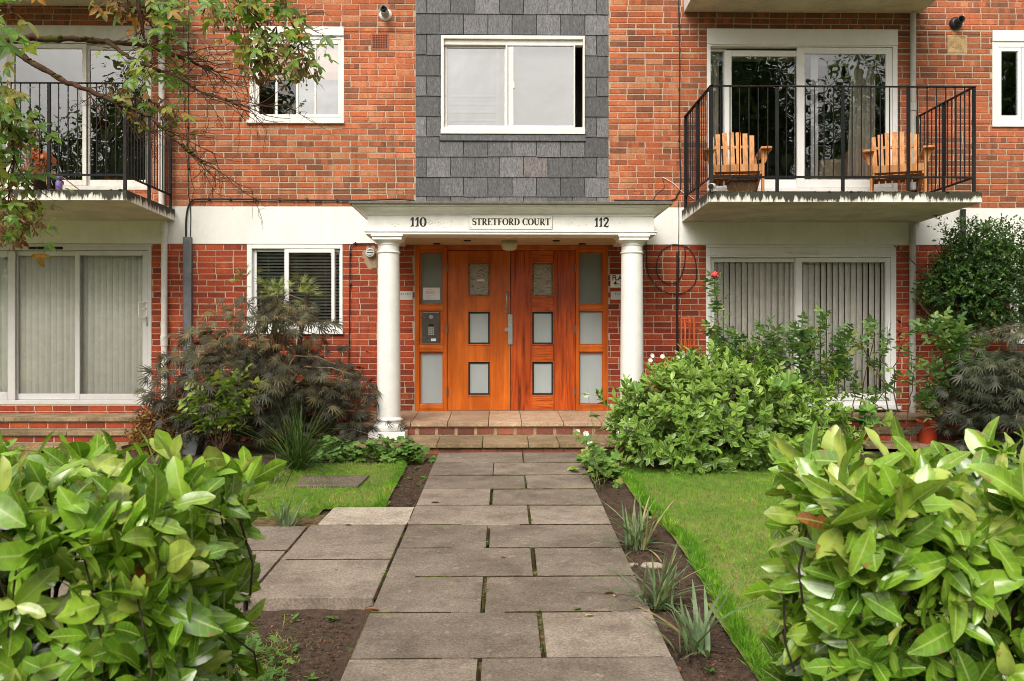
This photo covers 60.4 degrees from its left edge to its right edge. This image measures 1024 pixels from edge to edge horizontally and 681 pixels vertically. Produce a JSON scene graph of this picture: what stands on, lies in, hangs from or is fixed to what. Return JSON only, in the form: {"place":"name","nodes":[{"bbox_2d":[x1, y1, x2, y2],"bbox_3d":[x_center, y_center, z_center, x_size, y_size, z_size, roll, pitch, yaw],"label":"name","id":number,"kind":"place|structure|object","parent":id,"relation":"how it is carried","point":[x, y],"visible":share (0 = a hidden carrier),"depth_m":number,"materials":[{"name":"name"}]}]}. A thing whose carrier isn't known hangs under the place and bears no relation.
{"place":"outdoors","nodes":[
{"label":"outdoors","id":0,"kind":"place"},
{"bbox_2d":[51,525,405,611],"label":"side path","id":1,"kind":"structure","parent":0,"point":[285,584],"depth_m":5.50,"materials":[{"name":"grey stone"}]},
{"bbox_2d":[77,461,406,517],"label":"lawn","id":2,"kind":"structure","parent":0,"point":[328,490],"depth_m":7.68,"materials":[{"name":"green plant"}]},
{"bbox_2d":[261,455,290,482],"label":"sedge clump","id":3,"kind":"object","parent":2,"relation":"on","point":[277,478],"visible":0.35,"depth_m":8.03,"materials":[{"name":"green plant"}]},
{"bbox_2d":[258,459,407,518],"bbox_3d":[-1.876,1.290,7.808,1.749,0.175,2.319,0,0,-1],"label":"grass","id":4,"kind":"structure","parent":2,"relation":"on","point":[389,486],"depth_m":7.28,"materials":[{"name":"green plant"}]},
{"bbox_2d":[0,439,1022,680],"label":"soil bed","id":5,"kind":"object","parent":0,"point":[661,532],"visible":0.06,"depth_m":4.81,"materials":[{"name":"brown soil"}]},
{"bbox_2d":[0,428,286,680],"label":"laurel hedge","id":6,"kind":"object","parent":5,"relation":"on","point":[165,572],"visible":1,"depth_m":1.89,"materials":[{"name":"green plant"}]},
{"bbox_2d":[0,0,341,267],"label":"paperbark maple","id":7,"kind":"object","parent":5,"relation":"on","point":[18,225],"visible":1,"depth_m":4.44,"materials":[{"name":"green plant"}]},
{"bbox_2d":[122,398,233,455],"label":"dry bush","id":8,"kind":"object","parent":5,"relation":"on","point":[149,422],"visible":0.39,"depth_m":9.58,"materials":[{"name":"brown plant"}]},
{"bbox_2d":[175,430,205,454],"bbox_3d":[-3.559,1.137,9.695,0.306,0.279,0.241,0,0,-1],"label":"planter","id":9,"kind":"object","parent":5,"relation":"on","point":[191,448],"visible":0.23,"depth_m":9.58,"materials":[{"name":"grey plastic"}]},
{"bbox_2d":[174,363,267,451],"bbox_3d":[-3.105,0.726,9.315,1.036,0.960,0.464,0,0,-1],"label":"young bush","id":10,"kind":"object","parent":5,"relation":"on","point":[224,384],"visible":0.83,"depth_m":9.29,"materials":[{"name":"green plant"}]},
{"bbox_2d":[221,633,299,680],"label":"weed patch","id":11,"kind":"object","parent":5,"relation":"on","point":[268,674],"visible":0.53,"depth_m":4.17,"materials":[{"name":"green plant"}]},
{"bbox_2d":[130,264,409,452],"bbox_3d":[-2.716,0.211,9.995,3.142,2.184,2.048,0,0,-1],"label":"dissected maple","id":12,"kind":"object","parent":5,"relation":"on","point":[274,368],"visible":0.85,"depth_m":9.69,"materials":[{"name":"brown plant"}]},
{"bbox_2d":[222,614,323,680],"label":"plant","id":13,"kind":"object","parent":5,"relation":"on","point":[250,678],"depth_m":4.29,"materials":[{"name":"green plant"}]},
{"bbox_2d":[263,498,312,526],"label":"iris","id":14,"kind":"object","parent":5,"relation":"on","point":[283,519],"visible":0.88,"depth_m":6.48,"materials":[{"name":"green plant"}]},
{"bbox_2d":[279,438,367,461],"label":"ground cover","id":15,"kind":"object","parent":5,"relation":"on","point":[321,444],"visible":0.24,"depth_m":9.56,"materials":[{"name":"green plant"}]},
{"bbox_2d":[205,392,446,489],"bbox_3d":[-1.984,1.572,8.713,2.962,2.156,3.157,0,0,-25],"label":"sedge clump","id":16,"kind":"object","parent":5,"relation":"on","point":[298,455],"visible":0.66,"depth_m":8.58,"materials":[{"name":"green plant"}]},
{"bbox_2d":[295,475,368,487],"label":"paving slab","id":17,"kind":"structure","parent":5,"relation":"on","point":[344,481],"depth_m":7.99,"materials":[{"name":"concrete"}]},
{"bbox_2d":[318,507,414,526],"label":"paving slab","id":18,"kind":"structure","parent":5,"relation":"on","point":[368,515],"depth_m":6.72,"materials":[{"name":"beige stone"}]},
{"bbox_2d":[306,435,436,463],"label":"ground cover","id":19,"kind":"object","parent":5,"relation":"on","point":[408,450],"visible":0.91,"depth_m":9.13,"materials":[{"name":"green plant"}]},
{"bbox_2d":[238,466,716,680],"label":"weeds","id":20,"kind":"object","parent":5,"relation":"on","point":[313,676],"visible":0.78,"depth_m":4.58,"materials":[{"name":"green plant"}]},
{"bbox_2d":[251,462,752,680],"bbox_3d":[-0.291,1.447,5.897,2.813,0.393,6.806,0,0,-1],"label":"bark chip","id":21,"kind":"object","parent":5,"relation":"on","point":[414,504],"visible":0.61,"depth_m":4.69,"materials":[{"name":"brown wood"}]},
{"bbox_2d":[567,392,626,490],"bbox_3d":[0.780,0.889,8.302,0.656,0.966,1.168,0,0,-1],"label":"anemone","id":22,"kind":"object","parent":5,"relation":"on","point":[608,463],"depth_m":8.15},
{"bbox_2d":[580,494,687,562],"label":"iris","id":23,"kind":"object","parent":5,"relation":"on","point":[639,536],"visible":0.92,"depth_m":6.00,"materials":[{"name":"green plant"}]},
{"bbox_2d":[640,562,662,568],"bbox_3d":[0.906,1.451,5.668,0.163,0.035,0.096,0,0,-1],"label":"stone","id":24,"kind":"object","parent":5,"relation":"on","point":[649,564],"visible":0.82,"depth_m":5.63,"materials":[{"name":"beige stone"}]},
{"bbox_2d":[575,540,755,615],"bbox_3d":[0.843,1.424,4.942,0.953,0.612,0.814,0,0,-16],"label":"iris","id":25,"kind":"object","parent":5,"relation":"on","point":[665,586],"visible":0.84,"depth_m":4.87,"materials":[{"name":"green plant"}]},
{"bbox_2d":[680,317,694,377],"bbox_3d":[2.187,0.460,10.936,0.181,1.480,0.030,0,0,-1],"label":"lattice panel","id":26,"kind":"object","parent":5,"relation":"on","point":[689,325],"visible":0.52,"depth_m":10.93,"materials":[{"name":"orange wood"}]},
{"bbox_2d":[629,580,766,672],"bbox_3d":[0.851,1.393,4.292,0.611,0.420,0.558,0,0,44],"label":"iris","id":27,"kind":"object","parent":5,"relation":"on","point":[699,630],"visible":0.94,"depth_m":4.24,"materials":[{"name":"green plant"}]},
{"bbox_2d":[595,335,871,475],"bbox_3d":[2.316,0.656,9.072,2.940,1.431,1.802,0,0,-1],"label":"shrub","id":28,"kind":"object","parent":5,"relation":"on","point":[702,425],"visible":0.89,"depth_m":8.61,"materials":[{"name":"green plant"}]},
{"bbox_2d":[648,353,685,372],"bbox_3d":[1.700,0.454,9.591,0.445,0.623,0.114,0,0,-1],"label":"anemone","id":29,"kind":"object","parent":28,"relation":"on","point":[662,356],"visible":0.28,"depth_m":9.56,"materials":[{"name":"white plant"}]},
{"bbox_2d":[630,369,797,410],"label":"sycamore seedling","id":30,"kind":"object","parent":28,"relation":"on","point":[788,377],"visible":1,"depth_m":8.41,"materials":[{"name":"green plant"}]},
{"bbox_2d":[677,270,856,431],"bbox_3d":[2.769,0.196,9.584,2.066,1.923,0.645,0,0,-1],"label":"rose bush","id":31,"kind":"object","parent":5,"relation":"on","point":[839,355],"visible":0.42,"depth_m":9.56,"materials":[{"name":"green plant"}]},
{"bbox_2d":[851,400,892,442],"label":"sycamore seedling","id":32,"kind":"object","parent":5,"relation":"on","point":[867,406],"visible":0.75,"depth_m":9.41,"materials":[{"name":"green plant"}]},
{"bbox_2d":[743,415,1023,680],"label":"laurel hedge","id":33,"kind":"object","parent":5,"relation":"on","point":[877,552],"visible":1,"depth_m":1.94,"materials":[{"name":"green plant"}]},
{"bbox_2d":[840,314,930,430],"bbox_3d":[4.126,0.369,9.779,1.084,1.314,0.375,0,0,-1],"label":"rose bush","id":34,"kind":"object","parent":5,"relation":"on","point":[868,327],"visible":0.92,"depth_m":9.76,"materials":[{"name":"green plant"}]},
{"bbox_2d":[896,314,904,353],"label":"red shoot","id":35,"kind":"object","parent":34,"relation":"attached to","point":[899,322],"visible":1,"depth_m":9.82,"materials":[{"name":"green plant"}]},
{"bbox_2d":[894,213,1023,428],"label":"evergreen shrub","id":36,"kind":"object","parent":5,"relation":"on","point":[993,270],"visible":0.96,"depth_m":10.48,"materials":[{"name":"green plant"}]},
{"bbox_2d":[905,318,1023,453],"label":"dissected maple","id":37,"kind":"object","parent":5,"relation":"on","point":[1006,405],"visible":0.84,"depth_m":9.69,"materials":[{"name":"green plant"}]},
{"bbox_2d":[341,452,682,680],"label":"path","id":38,"kind":"structure","parent":0,"point":[461,635],"depth_m":5.04,"materials":[{"name":"grey stone"}]},
{"bbox_2d":[362,607,378,610],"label":"fallen leaf","id":39,"kind":"object","parent":38,"relation":"on","point":[373,608],"visible":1,"depth_m":4.72,"materials":[{"name":"brown plant"}]},
{"bbox_2d":[251,455,545,680],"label":"path joint","id":40,"kind":"object","parent":38,"relation":"on","point":[312,520],"visible":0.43,"depth_m":6.51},
{"bbox_2d":[247,462,659,680],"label":"joint moss","id":41,"kind":"object","parent":38,"relation":"on","point":[483,593],"visible":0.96,"depth_m":5.63,"materials":[{"name":"green plant"}]},
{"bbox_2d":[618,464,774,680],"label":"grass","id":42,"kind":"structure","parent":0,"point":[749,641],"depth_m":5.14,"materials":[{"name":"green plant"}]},
{"bbox_2d":[623,469,1018,680],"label":"lawn","id":43,"kind":"structure","parent":0,"point":[691,482],"depth_m":6.56,"materials":[{"name":"green plant"}]},
{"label":"ground","id":44,"kind":"structure","parent":0,"visible":0},
{"bbox_2d":[0,0,1023,457],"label":"apartment building","id":45,"kind":"structure","parent":44,"relation":"on","point":[542,332],"depth_m":11.08,"materials":[{"name":"brick"}]},
{"bbox_2d":[19,150,43,179],"bbox_3d":[-6.293,-2.164,11.524,0.158,0.598,0.357,0,0,-1],"label":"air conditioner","id":46,"kind":"object","parent":45,"relation":"in","point":[32,161],"visible":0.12,"depth_m":11.36,"materials":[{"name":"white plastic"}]},
{"bbox_2d":[33,178,63,189],"bbox_3d":[-5.343,-1.735,10.117,0.330,0.200,0.330,0,0,-1],"label":"plant pot","id":47,"kind":"object","parent":45,"relation":"on","point":[43,186],"visible":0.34,"depth_m":9.98,"materials":[{"name":"black plastic"}]},
{"bbox_2d":[17,142,79,189],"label":"potted plant","id":48,"kind":"object","parent":47,"relation":"in","point":[35,157],"visible":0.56,"depth_m":10.08,"materials":[{"name":"orange plant"}]},
{"bbox_2d":[55,176,62,189],"bbox_3d":[-5.165,-1.752,10.020,0.074,0.235,0.074,0,0,-1],"label":"drinks bottle","id":49,"kind":"object","parent":45,"relation":"on","point":[59,183],"visible":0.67,"depth_m":9.99,"materials":[{"name":"purple plastic"}]},
{"bbox_2d":[0,256,142,393],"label":"vertical blind","id":50,"kind":"object","parent":45,"relation":"attached to","point":[112,328],"visible":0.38,"depth_m":11.13,"materials":[{"name":"fabric"}]},
{"bbox_2d":[0,25,150,189],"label":"patio door","id":51,"kind":"structure","parent":45,"relation":"in","point":[103,32],"depth_m":11.02,"materials":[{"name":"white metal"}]},
{"bbox_2d":[0,244,152,403],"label":"patio door","id":52,"kind":"structure","parent":45,"relation":"in","point":[13,396],"depth_m":11.02,"materials":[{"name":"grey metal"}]},
{"bbox_2d":[158,5,164,204],"bbox_3d":[-4.372,-2.959,10.972,0.092,2.661,0.110,0,0,-1],"label":"downpipe","id":53,"kind":"object","parent":45,"relation":"on","point":[161,195],"visible":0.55,"depth_m":10.94,"materials":[{"name":"white paint"}]},
{"bbox_2d":[160,220,167,414],"bbox_3d":[-4.338,-0.184,10.971,0.097,2.624,0.113,0,0,-1],"label":"downpipe","id":54,"kind":"object","parent":45,"relation":"attached to","point":[164,281],"visible":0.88,"depth_m":10.93,"materials":[{"name":"white paint"}]},
{"bbox_2d":[183,237,192,412],"bbox_3d":[-4.061,-0.029,11.007,0.107,2.518,0.050,0,0,-1],"label":"cable cover","id":55,"kind":"object","parent":45,"relation":"attached to","point":[187,282],"visible":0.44,"depth_m":10.99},
{"bbox_2d":[183,2,193,199],"bbox_3d":[-4.050,-3.035,11.008,0.144,2.566,0.007,0,0,-1],"label":"cable","id":56,"kind":"object","parent":45,"relation":"attached to","point":[184,111],"visible":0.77,"depth_m":11.01,"materials":[{"name":"black rubber"}]},
{"bbox_2d":[187,0,190,236],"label":"cable","id":57,"kind":"object","parent":45,"relation":"attached to","point":[188,136],"visible":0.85,"depth_m":11.01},
{"bbox_2d":[244,244,342,333],"bbox_3d":[-2.742,-0.639,11.086,1.238,1.131,0.145,0,0,-1],"label":"sliding window","id":58,"kind":"structure","parent":45,"relation":"in","point":[252,249],"depth_m":11.06,"materials":[{"name":"white plastic"}]},
{"bbox_2d":[246,26,344,123],"bbox_3d":[-2.721,-3.330,11.081,1.227,1.221,0.135,0,0,-1],"label":"casement window","id":59,"kind":"structure","parent":45,"relation":"in","point":[338,32],"depth_m":11.06,"materials":[{"name":"white paint"}]},
{"bbox_2d":[257,252,338,326],"bbox_3d":[-2.734,-0.669,11.182,1.118,1.021,0.030,0,0,-1],"label":"venetian blind","id":60,"kind":"object","parent":45,"relation":"attached to","point":[268,264],"visible":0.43,"depth_m":11.19,"materials":[{"name":"white plastic"}]},
{"bbox_2d":[260,45,337,79],"bbox_3d":[-2.709,-3.569,11.151,1.122,0.542,0.015,0,0,-1],"label":"roller blind","id":61,"kind":"object","parent":45,"relation":"attached to","point":[331,72],"visible":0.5,"depth_m":11.15,"materials":[{"name":"white fabric"}]},
{"bbox_2d":[185,197,414,236],"bbox_3d":[-2.657,-1.523,11.037,2.871,0.524,0.040,0,0,-1],"label":"cable","id":62,"kind":"object","parent":45,"relation":"attached to","point":[279,200],"visible":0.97,"depth_m":11.02,"materials":[{"name":"black rubber"}]},
{"bbox_2d":[348,242,374,415],"bbox_3d":[-1.890,-0.115,11.051,0.338,2.233,0.035,0,0,-1],"label":"cable","id":63,"kind":"object","parent":45,"relation":"attached to","point":[355,243],"visible":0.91,"depth_m":11.03,"materials":[{"name":"black rubber"}]},
{"bbox_2d":[362,244,377,269],"bbox_3d":[-1.771,-1.049,11.069,0.241,0.331,0.007,0,0,-1],"label":"mortar patch","id":64,"kind":"object","parent":45,"relation":"attached to","point":[371,262],"visible":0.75,"depth_m":11.07,"materials":[{"name":"beige concrete"}]},
{"bbox_2d":[366,248,374,256],"bbox_3d":[-1.779,-1.097,11.035,0.112,0.112,0.060,0,0,-1],"label":"round vent","id":65,"kind":"object","parent":45,"relation":"attached to","point":[370,252],"visible":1,"depth_m":11.01,"materials":[{"name":"white plastic"}]},
{"bbox_2d":[371,34,388,49],"bbox_3d":[-1.664,-3.755,11.070,0.220,0.204,0.010,0,0,-1],"label":"air brick","id":66,"kind":"object","parent":45,"relation":"attached to","point":[379,41],"visible":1,"depth_m":11.07,"materials":[{"name":"brick"}]},
{"bbox_2d":[379,5,391,20],"bbox_3d":[-1.590,-4.097,10.953,0.160,0.160,0.235,0,0,-1],"label":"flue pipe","id":67,"kind":"object","parent":45,"relation":"attached to","point":[385,13],"visible":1,"depth_m":10.98,"materials":[{"name":"white plastic"}]},
{"bbox_2d":[400,291,412,299],"bbox_3d":[-1.356,-0.560,11.070,0.206,0.108,0.008,0,0,-1],"label":"flat sign","id":68,"kind":"object","parent":45,"relation":"attached to","point":[406,295],"visible":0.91,"depth_m":11.07,"materials":[{"name":"white plastic"}]},
{"bbox_2d":[410,217,426,226],"bbox_3d":[-1.045,-1.319,9.812,0.184,0.109,0.001,0,0,-1],"label":"house number","id":69,"kind":"object","parent":45,"relation":"attached to","point":[417,219],"visible":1,"depth_m":9.81,"materials":[{"name":"black metal"}]},
{"bbox_2d":[422,312,439,343],"bbox_3d":[-1.023,-0.156,11.103,0.225,0.407,0.024,0,0,-1],"label":"intercom","id":70,"kind":"object","parent":45,"relation":"attached to","point":[430,327],"visible":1,"depth_m":11.10,"materials":[{"name":"metal"}]},
{"bbox_2d":[423,288,439,299],"bbox_3d":[-1.021,-0.586,11.137,0.216,0.156,0.005,0,0,-1],"label":"paper notice","id":71,"kind":"object","parent":45,"relation":"attached to","point":[431,293],"visible":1,"depth_m":11.13,"materials":[{"name":"white paper"}]},
{"bbox_2d":[446,251,512,409],"bbox_3d":[-0.411,-0.118,11.100,0.836,2.019,0.129,0,0,-1],"label":"entrance door","id":72,"kind":"structure","parent":45,"relation":"in","point":[479,327],"depth_m":11.12,"materials":[{"name":"orange wood"}]},
{"bbox_2d":[501,240,517,250],"bbox_3d":[-0.030,-1.136,10.601,0.200,0.122,0.200,0,0,-1],"label":"soffit lamp","id":73,"kind":"object","parent":45,"relation":"attached to","point":[509,245],"visible":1,"depth_m":10.53,"materials":[{"name":"beige glass"}]},
{"bbox_2d":[447,47,572,125],"bbox_3d":[-0.105,-3.259,11.245,1.781,1.256,0.010,0,0,-1],"label":"net curtain","id":74,"kind":"object","parent":45,"relation":"hanging from","point":[543,88],"visible":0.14,"depth_m":11.24,"materials":[{"name":"white fabric"}]},
{"bbox_2d":[469,215,552,229],"bbox_3d":[-0.013,-1.317,9.822,0.940,0.162,0.016,0,0,-1],"label":"name plate","id":75,"kind":"object","parent":45,"relation":"attached to","point":[537,222],"visible":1,"depth_m":9.82,"materials":[{"name":"white metal"}]},
{"bbox_2d":[441,35,584,134],"bbox_3d":[0.012,-3.215,11.127,1.819,1.244,0.150,0,0,-1],"label":"sliding window","id":76,"kind":"structure","parent":45,"relation":"in","point":[447,41],"depth_m":11.09,"materials":[{"name":"white paint"}]},
{"bbox_2d":[510,251,575,410],"bbox_3d":[0.395,-0.116,11.138,0.835,2.023,0.079,0,0,-1],"label":"entrance door","id":77,"kind":"structure","parent":45,"relation":"in","point":[542,283],"depth_m":11.13,"materials":[{"name":"orange wood"}]},
{"bbox_2d":[595,217,608,226],"bbox_3d":[1.005,-1.318,9.844,0.161,0.116,0.001,0,0,-1],"label":"house number","id":78,"kind":"object","parent":45,"relation":"attached to","point":[600,219],"visible":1,"depth_m":9.84,"materials":[{"name":"black metal"}]},
{"bbox_2d":[610,274,620,287],"bbox_3d":[1.400,-0.745,11.113,0.320,0.174,0.008,0,0,-1],"label":"flat sign","id":79,"kind":"object","parent":45,"relation":"attached to","point":[615,280],"visible":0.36,"depth_m":11.11,"materials":[{"name":"beige plastic"}]},
{"bbox_2d":[611,291,620,299],"bbox_3d":[1.377,-0.562,11.113,0.260,0.103,0.008,0,0,-1],"label":"flat sign","id":80,"kind":"object","parent":45,"relation":"attached to","point":[615,295],"visible":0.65,"depth_m":11.11,"materials":[{"name":"white plastic"}]},
{"bbox_2d":[614,0,680,200],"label":"cable","id":81,"kind":"object","parent":45,"relation":"attached to","point":[679,121],"visible":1,"depth_m":11.11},
{"bbox_2d":[646,244,696,293],"bbox_3d":[2.012,-0.931,11.111,0.649,0.703,0.012,0,0,-1],"label":"cable","id":82,"kind":"object","parent":45,"relation":"attached to","point":[682,270],"visible":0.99,"depth_m":11.11,"materials":[{"name":"black rubber"}]},
{"bbox_2d":[676,251,678,350],"bbox_3d":[2.089,-0.490,11.110,0.034,1.262,0.043,0,0,-1],"label":"cable","id":83,"kind":"object","parent":45,"relation":"attached to","point":[677,291],"visible":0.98,"depth_m":11.09,"materials":[{"name":"black rubber"}]},
{"bbox_2d":[678,201,678,250],"bbox_3d":[2.107,-1.433,11.114,0.012,0.642,0.008,0,0,-1],"label":"cable","id":84,"kind":"object","parent":45,"relation":"attached to","point":[678,226],"visible":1,"depth_m":11.11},
{"bbox_2d":[708,183,715,191],"bbox_3d":[2.204,-1.681,9.679,0.066,0.103,0.137,0,0,24],"label":"security camera","id":85,"kind":"object","parent":45,"relation":"on","point":[711,186],"visible":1,"depth_m":9.63,"materials":[{"name":"white plastic"}]},
{"bbox_2d":[711,61,718,185],"bbox_3d":[2.586,-2.814,11.402,0.197,1.858,0.060,0,0,-1],"label":"curtain","id":86,"kind":"object","parent":45,"relation":"hanging from","point":[714,72],"visible":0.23,"depth_m":11.39,"materials":[{"name":"fabric"}]},
{"bbox_2d":[704,132,771,191],"bbox_3d":[2.644,-2.091,10.471,0.780,0.911,0.898,0,0,8],"label":"adirondack chair","id":87,"kind":"object","parent":45,"relation":"on","point":[753,167],"visible":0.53,"depth_m":10.57,"materials":[{"name":"brown wood"}]},
{"bbox_2d":[724,175,757,191],"bbox_3d":[2.587,-1.738,9.929,0.319,0.205,0.267,0,0,-1],"label":"wicker basket","id":88,"kind":"object","parent":45,"relation":"on","point":[738,184],"visible":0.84,"depth_m":9.82,"materials":[{"name":"brown wicker"}]},
{"bbox_2d":[711,49,884,66],"bbox_3d":[3.682,-3.702,11.399,2.389,0.283,0.080,0,0,-1],"label":"roller blind","id":89,"kind":"object","parent":45,"relation":"attached to","point":[824,60],"visible":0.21,"depth_m":11.40,"materials":[{"name":"fabric"}]},
{"bbox_2d":[714,262,883,392],"bbox_3d":[3.660,-0.225,11.284,2.383,1.938,0.060,0,0,-1],"label":"vertical blind","id":90,"kind":"object","parent":45,"relation":"attached to","point":[769,296],"visible":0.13,"depth_m":11.28,"materials":[{"name":"grey fabric"}]},
{"bbox_2d":[707,28,897,191],"bbox_3d":[3.685,-2.914,11.209,2.429,2.058,0.160,0,0,-1],"label":"patio door","id":91,"kind":"structure","parent":45,"relation":"in","point":[813,42],"depth_m":11.17,"materials":[{"name":"white plastic"}]},
{"bbox_2d":[706,245,900,409],"bbox_3d":[3.677,-0.162,11.184,2.473,2.083,0.190,0,0,-1],"label":"patio door","id":92,"kind":"structure","parent":45,"relation":"in","point":[797,254],"depth_m":11.16,"materials":[{"name":"white plastic"}]},
{"bbox_2d":[805,152,847,179],"bbox_3d":[4.467,-2.208,12.222,0.626,0.726,0.700,0,0,-1],"label":"armchair","id":93,"kind":"object","parent":45,"relation":"in","point":[829,167],"visible":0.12,"depth_m":11.87,"materials":[{"name":"beige fabric"}]},
{"bbox_2d":[847,67,875,179],"bbox_3d":[4.559,-2.740,11.473,0.377,1.708,0.060,0,0,-1],"label":"curtain","id":94,"kind":"object","parent":45,"relation":"hanging from","point":[863,76],"visible":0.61,"depth_m":11.47,"materials":[{"name":"fabric"}]},
{"bbox_2d":[862,132,934,191],"bbox_3d":[4.574,-2.091,10.469,0.780,0.911,0.898,0,0,20],"label":"adirondack chair","id":95,"kind":"object","parent":45,"relation":"on","point":[894,166],"visible":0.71,"depth_m":10.54,"materials":[{"name":"brown wood"}]},
{"bbox_2d":[908,224,916,412],"bbox_3d":[5.064,-0.227,11.117,0.102,2.470,0.115,0,0,-1],"label":"downpipe","id":96,"kind":"object","parent":45,"relation":"on","point":[912,315],"visible":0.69,"depth_m":11.08,"materials":[{"name":"grey paint"}]},
{"bbox_2d":[910,12,916,189],"bbox_3d":[5.070,-3.015,11.120,0.092,2.233,0.110,0,0,-1],"label":"downpipe","id":97,"kind":"object","parent":45,"relation":"attached to","point":[913,105],"visible":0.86,"depth_m":11.08,"materials":[{"name":"grey paint"}]},
{"bbox_2d":[916,418,939,443],"bbox_3d":[4.793,1.047,10.127,0.256,0.274,0.256,0,0,-1],"label":"plant pot","id":98,"kind":"object","parent":45,"relation":"on","point":[927,435],"visible":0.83,"depth_m":10.04,"materials":[{"name":"orange ceramic"}]},
{"bbox_2d":[911,306,1007,429],"bbox_3d":[5.115,0.317,9.986,1.162,1.425,0.440,0,0,-1],"label":"rose bush","id":99,"kind":"object","parent":98,"relation":"in","point":[950,333],"visible":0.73,"depth_m":9.95,"materials":[{"name":"green plant"}]},
{"bbox_2d":[949,15,964,29],"bbox_3d":[5.640,-4.025,11.104,0.156,0.156,0.160,0,0,-1],"label":"flue pipe","id":100,"kind":"object","parent":45,"relation":"attached to","point":[955,23],"visible":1,"depth_m":11.12,"materials":[{"name":"black plastic"}]},
{"bbox_2d":[949,36,966,52],"bbox_3d":[5.671,-3.765,11.185,0.232,0.219,0.010,0,0,-1],"label":"mortar patch","id":101,"kind":"object","parent":45,"relation":"attached to","point":[957,44],"visible":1,"depth_m":11.18,"materials":[{"name":"beige concrete"}]},
{"bbox_2d":[960,209,965,234],"bbox_3d":[5.706,-1.252,11.121,0.068,0.799,0.068,0,0,-1],"label":"downpipe","id":102,"kind":"object","parent":45,"relation":"attached to","point":[962,212],"visible":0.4,"depth_m":11.09,"materials":[{"name":"black metal"}]},
{"bbox_2d":[991,30,1023,126],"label":"casement window","id":103,"kind":"structure","parent":45,"relation":"in","point":[1002,40],"depth_m":11.20,"materials":[{"name":"white plastic"}]},
{"bbox_2d":[1008,247,1023,343],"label":"casement window","id":104,"kind":"structure","parent":45,"relation":"in","point":[1020,247],"depth_m":11.20,"materials":[{"name":"white plastic"}]}
]}

